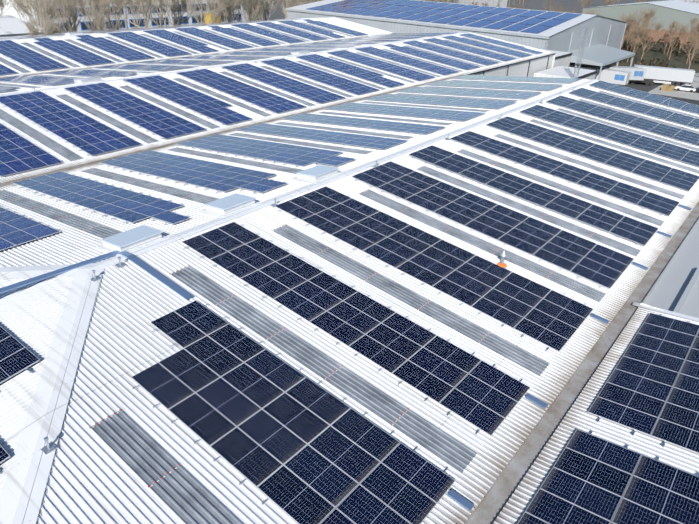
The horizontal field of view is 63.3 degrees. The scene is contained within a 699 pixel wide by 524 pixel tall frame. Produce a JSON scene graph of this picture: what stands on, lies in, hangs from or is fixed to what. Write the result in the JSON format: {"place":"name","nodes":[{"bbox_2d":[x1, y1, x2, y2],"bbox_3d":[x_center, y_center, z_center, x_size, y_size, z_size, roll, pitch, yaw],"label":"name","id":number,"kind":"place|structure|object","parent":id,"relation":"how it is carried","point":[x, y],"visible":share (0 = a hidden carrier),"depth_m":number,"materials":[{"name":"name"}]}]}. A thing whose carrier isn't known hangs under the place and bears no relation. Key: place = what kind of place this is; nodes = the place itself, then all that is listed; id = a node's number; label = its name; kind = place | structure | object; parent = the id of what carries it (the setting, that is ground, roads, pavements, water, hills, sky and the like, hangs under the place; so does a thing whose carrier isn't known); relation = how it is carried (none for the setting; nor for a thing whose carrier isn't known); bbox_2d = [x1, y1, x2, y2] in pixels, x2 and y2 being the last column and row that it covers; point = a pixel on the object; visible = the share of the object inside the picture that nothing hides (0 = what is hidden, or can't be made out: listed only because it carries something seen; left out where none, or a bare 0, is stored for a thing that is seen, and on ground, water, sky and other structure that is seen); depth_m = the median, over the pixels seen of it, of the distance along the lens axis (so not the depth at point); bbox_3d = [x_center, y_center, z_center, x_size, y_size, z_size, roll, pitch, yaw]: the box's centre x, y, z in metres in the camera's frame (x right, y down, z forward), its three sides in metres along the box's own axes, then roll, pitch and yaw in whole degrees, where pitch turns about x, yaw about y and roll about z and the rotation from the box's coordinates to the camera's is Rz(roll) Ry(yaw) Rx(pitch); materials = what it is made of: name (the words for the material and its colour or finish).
{"place":"outdoors","nodes":[
{"label":"outdoors","id":0,"kind":"place"},
{"bbox_2d":[6,0,690,523],"bbox_3d":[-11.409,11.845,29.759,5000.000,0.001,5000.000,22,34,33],"label":"ground","id":1,"kind":"structure","parent":0,"point":[526,4],"depth_m":424.09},
{"bbox_2d":[0,15,45,36],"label":"neighbour shed","id":2,"kind":"structure","parent":1,"relation":"on","point":[11,26],"depth_m":117.09,"materials":[{"name":"white metal"}]},
{"bbox_2d":[23,0,121,34],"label":"trees","id":3,"kind":"object","parent":1,"relation":"on","point":[52,28],"visible":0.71,"depth_m":113.26,"materials":[{"name":"brown plant"}]},
{"bbox_2d":[0,0,247,32],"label":"office block","id":4,"kind":"structure","parent":1,"relation":"on","point":[12,11],"depth_m":183.05,"materials":[{"name":"white"}]},
{"bbox_2d":[204,12,219,23],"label":"yellow silo","id":5,"kind":"object","parent":1,"relation":"on","point":[207,20],"visible":0.07,"depth_m":196.47,"materials":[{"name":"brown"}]},
{"bbox_2d":[0,0,455,32],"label":"trees","id":6,"kind":"object","parent":1,"relation":"on","point":[226,7],"visible":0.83,"depth_m":146.36,"materials":[{"name":"brown plant"}]},
{"bbox_2d":[31,53,664,310],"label":"wall","id":7,"kind":"structure","parent":1,"relation":"on","point":[530,67],"depth_m":95.24,"materials":[{"name":"grey metal"}]},
{"bbox_2d":[0,17,552,183],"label":"roof","id":8,"kind":"object","parent":7,"relation":"on","point":[255,117],"visible":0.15,"depth_m":67.12,"materials":[{"name":"white metal"}]},
{"bbox_2d":[0,19,350,72],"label":"panel rails","id":9,"kind":"object","parent":8,"relation":"on","point":[144,36],"visible":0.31,"depth_m":91.17,"materials":[{"name":"silver metal"}]},
{"bbox_2d":[0,19,368,74],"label":"panels","id":10,"kind":"object","parent":8,"relation":"on","point":[29,58],"visible":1,"depth_m":90.16,"materials":[{"name":"blue glass"}]},
{"bbox_2d":[0,34,528,160],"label":"panel rails","id":11,"kind":"object","parent":8,"relation":"on","point":[206,86],"visible":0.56,"depth_m":62.60,"materials":[{"name":"silver metal"}]},
{"bbox_2d":[0,33,543,176],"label":"panels","id":12,"kind":"object","parent":8,"relation":"on","point":[78,129],"visible":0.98,"depth_m":60.03,"materials":[{"name":"blue glass"}]},
{"bbox_2d":[0,78,591,266],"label":"roof","id":13,"kind":"structure","parent":7,"relation":"on","point":[67,244],"depth_m":34.31,"materials":[{"name":"metal"}]},
{"bbox_2d":[0,79,566,230],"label":"panel rails","id":14,"kind":"object","parent":13,"relation":"on","point":[231,165],"visible":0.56,"depth_m":38.74,"materials":[{"name":"silver metal"}]},
{"bbox_2d":[0,75,580,250],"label":"panels","id":15,"kind":"object","parent":13,"relation":"on","point":[109,200],"visible":1,"depth_m":40.73,"materials":[{"name":"blue glass"}]},
{"bbox_2d":[0,17,698,523],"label":"roof trim","id":16,"kind":"structure","parent":7,"relation":"on","point":[20,483],"depth_m":19.83,"materials":[{"name":"white metal"}]},
{"bbox_2d":[0,276,73,492],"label":"roof","id":17,"kind":"structure","parent":16,"relation":"attached to","point":[30,314],"depth_m":20.48,"materials":[{"name":"metal"}]},
{"bbox_2d":[0,326,39,463],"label":"solar panels","id":18,"kind":"object","parent":17,"relation":"on","point":[16,356],"visible":1,"depth_m":19.05,"materials":[{"name":"blue glass"}]},
{"bbox_2d":[65,32,342,255],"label":"roof vents","id":19,"kind":"object","parent":16,"relation":"on","point":[134,239],"visible":0.92,"depth_m":29.56,"materials":[{"name":"grey"}]},
{"bbox_2d":[1,16,670,523],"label":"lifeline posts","id":20,"kind":"object","parent":16,"relation":"on","point":[49,448],"visible":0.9,"depth_m":24.06,"materials":[{"name":"grey metal"}]},
{"bbox_2d":[0,204,691,510],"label":"cable tray","id":21,"kind":"object","parent":16,"relation":"on","point":[186,295],"visible":0.98,"depth_m":23.41,"materials":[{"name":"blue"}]},
{"bbox_2d":[0,20,698,523],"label":"rooflights","id":22,"kind":"object","parent":16,"relation":"on","point":[148,460],"visible":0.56,"depth_m":28.16,"materials":[{"name":"grey plastic"}]},
{"bbox_2d":[0,23,684,487],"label":"rooflight fixings","id":23,"kind":"object","parent":22,"relation":"on","point":[276,229],"visible":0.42,"depth_m":30.83,"materials":[{"name":"red"}]},
{"bbox_2d":[36,80,698,523],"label":"roof","id":24,"kind":"structure","parent":16,"relation":"attached to","point":[94,478],"depth_m":21.28,"materials":[{"name":"metal"}]},
{"bbox_2d":[132,81,695,523],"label":"panel mounting brackets","id":25,"kind":"object","parent":24,"relation":"on","point":[318,383],"visible":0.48,"depth_m":24.11,"materials":[{"name":"silver metal"}]},
{"bbox_2d":[131,81,698,523],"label":"panels","id":26,"kind":"object","parent":24,"relation":"on","point":[247,407],"visible":1,"depth_m":23.70,"materials":[{"name":"blue glass"}]},
{"bbox_2d":[497,250,507,267],"bbox_3d":[7.558,-0.205,27.951,0.560,0.800,0.560,22,34,33],"label":"roof flue","id":27,"kind":"object","parent":24,"relation":"on","point":[503,255],"visible":0.96,"depth_m":27.91,"materials":[{"name":"grey metal"}]},
{"bbox_2d":[493,307,698,523],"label":"roof","id":28,"kind":"structure","parent":16,"relation":"attached to","point":[578,416],"depth_m":18.52,"materials":[{"name":"metal"}]},
{"bbox_2d":[518,313,698,523],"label":"panels","id":29,"kind":"object","parent":28,"relation":"on","point":[587,479],"visible":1,"depth_m":17.84,"materials":[{"name":"blue glass"}]},
{"bbox_2d":[590,314,698,476],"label":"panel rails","id":30,"kind":"object","parent":28,"relation":"on","point":[598,420],"visible":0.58,"depth_m":18.50,"materials":[{"name":"silver metal"}]},
{"bbox_2d":[0,35,698,523],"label":"valley gutters","id":31,"kind":"object","parent":7,"relation":"on","point":[502,491],"visible":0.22,"depth_m":21.58,"materials":[{"name":"grey metal"}]},
{"bbox_2d":[285,0,634,79],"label":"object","id":32,"kind":"object","parent":1,"relation":"on","point":[601,55],"visible":0.73,"depth_m":147.33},
{"bbox_2d":[424,0,507,7],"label":"white shed","id":33,"kind":"structure","parent":1,"relation":"on","point":[502,3],"depth_m":281.08,"materials":[{"name":"white metal"}]},
{"bbox_2d":[469,0,698,68],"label":"trees","id":34,"kind":"object","parent":1,"relation":"on","point":[634,33],"visible":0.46,"depth_m":189.97,"materials":[{"name":"brown plant"}]},
{"bbox_2d":[493,0,698,11],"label":"trees","id":35,"kind":"object","parent":1,"relation":"on","point":[581,2],"visible":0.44,"depth_m":340.18,"materials":[{"name":"brown plant"}]},
{"bbox_2d":[582,0,698,32],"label":"green shed","id":36,"kind":"structure","parent":1,"relation":"on","point":[668,12],"depth_m":251.43,"materials":[{"name":"grey"}]},
{"bbox_2d":[619,35,698,67],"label":"hedge scrub","id":37,"kind":"object","parent":1,"relation":"on","point":[663,63],"visible":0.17,"depth_m":191.85,"materials":[{"name":"brown plant"}]},
{"bbox_2d":[626,29,696,43],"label":"brick boundary wall","id":38,"kind":"structure","parent":1,"relation":"on","point":[666,39],"depth_m":229.11,"materials":[{"name":"brown"}]},
{"bbox_2d":[286,0,625,66],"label":"grey warehouse","id":39,"kind":"structure","parent":0,"point":[560,35],"depth_m":145.21,"materials":[{"name":"white metal"}]},
{"bbox_2d":[612,40,698,77],"bbox_3d":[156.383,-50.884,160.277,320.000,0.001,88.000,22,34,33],"label":"trees","id":40,"kind":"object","parent":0,"point":[677,62],"depth_m":186.52,"materials":[{"name":"brown plant"}]},
{"bbox_2d":[624,82,698,105],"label":"yard asphalt","id":41,"kind":"structure","parent":0,"point":[641,87],"depth_m":136.78,"materials":[{"name":"grey asphalt"}]},
{"bbox_2d":[534,49,596,78],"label":"annex buildings","id":42,"kind":"structure","parent":41,"relation":"on","point":[561,68],"depth_m":101.30,"materials":[{"name":"grey metal"}]},
{"bbox_2d":[573,20,588,77],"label":"lattice mast","id":43,"kind":"object","parent":41,"relation":"on","point":[579,51],"visible":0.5,"depth_m":91.04,"materials":[{"name":"grey metal"}]},
{"bbox_2d":[570,64,630,85],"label":"trailer","id":44,"kind":"object","parent":41,"relation":"on","point":[618,77],"visible":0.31,"depth_m":134.30,"materials":[{"name":"grey metal"}]},
{"bbox_2d":[587,65,645,84],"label":"trailer","id":45,"kind":"object","parent":41,"relation":"on","point":[637,74],"visible":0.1,"depth_m":139.13,"materials":[{"name":"grey metal"}]},
{"bbox_2d":[629,66,653,85],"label":"tractor unit","id":46,"kind":"object","parent":41,"relation":"on","point":[647,82],"visible":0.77,"depth_m":140.81,"materials":[{"name":"white paint"}]},
{"bbox_2d":[648,77,698,99],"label":"yard concrete","id":47,"kind":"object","parent":41,"relation":"on","point":[684,94],"depth_m":133.39,"materials":[{"name":"grey concrete"}]},
{"bbox_2d":[634,64,694,85],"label":"trailer","id":48,"kind":"object","parent":47,"relation":"on","point":[671,76],"visible":0.79,"depth_m":140.51,"materials":[{"name":"grey metal"}]},
{"bbox_2d":[661,84,674,91],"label":"pallet stacks","id":49,"kind":"object","parent":47,"relation":"on","point":[667,87],"visible":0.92,"depth_m":135.23,"materials":[{"name":"beige wood"}]},
{"bbox_2d":[674,84,695,91],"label":"white car","id":50,"kind":"object","parent":47,"relation":"on","point":[685,87],"visible":0.96,"depth_m":134.81,"materials":[{"name":"white paint"}]},
{"bbox_2d":[692,73,698,82],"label":"yard fence","id":51,"kind":"object","parent":47,"relation":"on","point":[695,74],"visible":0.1,"depth_m":146.39,"materials":[{"name":"grey"}]},
{"bbox_2d":[642,219,698,317],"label":"flat roof","id":52,"kind":"structure","parent":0,"point":[675,288],"depth_m":29.00,"materials":[{"name":"grey metal"}]}
]}

